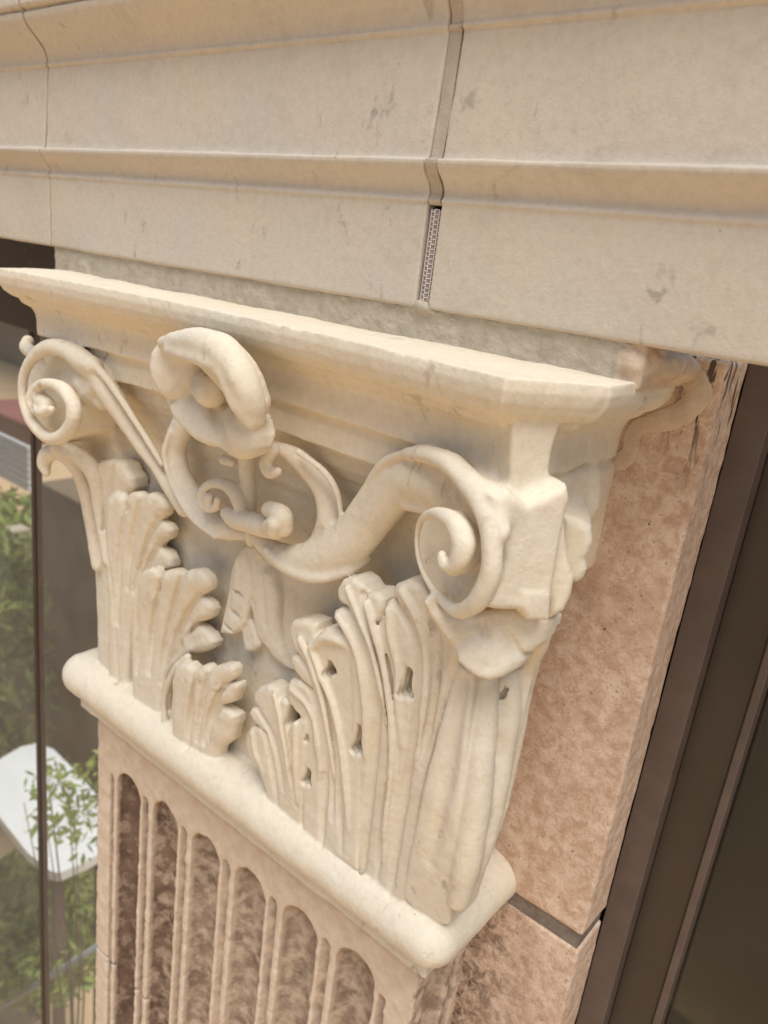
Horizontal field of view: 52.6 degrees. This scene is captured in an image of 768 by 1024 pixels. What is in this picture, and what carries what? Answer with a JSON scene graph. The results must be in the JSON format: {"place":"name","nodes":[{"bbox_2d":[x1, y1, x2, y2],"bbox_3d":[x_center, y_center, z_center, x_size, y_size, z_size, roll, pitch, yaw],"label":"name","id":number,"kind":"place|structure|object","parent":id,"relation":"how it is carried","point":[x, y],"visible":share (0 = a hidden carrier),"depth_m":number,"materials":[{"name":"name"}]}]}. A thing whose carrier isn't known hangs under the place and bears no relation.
{"place":"outdoors","nodes":[
{"label":"outdoors","id":0,"kind":"place"},
{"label":"room","id":1,"kind":"structure","parent":0,"visible":0},
{"bbox_2d":[0,238,98,1023],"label":"shop window","id":2,"kind":"structure","parent":1,"relation":"attached to","point":[49,744],"depth_m":1.36,"materials":[{"name":"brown glass"}]},
{"label":"ground","id":3,"kind":"structure","parent":0,"visible":0},
{"bbox_2d":[450,355,748,1023],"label":"stone pier","id":4,"kind":"structure","parent":3,"relation":"on","point":[601,677],"depth_m":0.61,"materials":[{"name":"stone"}]},
{"bbox_2d":[95,720,466,1023],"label":"pilaster shaft","id":5,"kind":"object","parent":4,"relation":"attached to","point":[205,914],"visible":0.75,"depth_m":0.86,"materials":[{"name":"stone"}]},
{"bbox_2d":[0,268,674,977],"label":"pilaster capital","id":6,"kind":"object","parent":5,"relation":"on","point":[340,568],"visible":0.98,"depth_m":0.60,"materials":[{"name":"stone"}]},
{"bbox_2d":[55,247,712,470],"bbox_3d":[-0.072,-0.148,0.686,0.686,0.112,0.098,20,22,35],"label":"mortar bed","id":7,"kind":"object","parent":6,"relation":"on","point":[643,368],"visible":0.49,"depth_m":0.54,"materials":[{"name":"beige stone"}]},
{"bbox_2d":[0,0,767,365],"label":"architrave","id":8,"kind":"object","parent":7,"relation":"on","point":[594,168],"visible":1,"depth_m":0.52,"materials":[{"name":"stone"}]},
{"bbox_2d":[576,363,767,1023],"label":"bronze window","id":9,"kind":"structure","parent":4,"relation":"attached to","point":[683,937],"depth_m":0.62,"materials":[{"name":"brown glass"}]}
]}

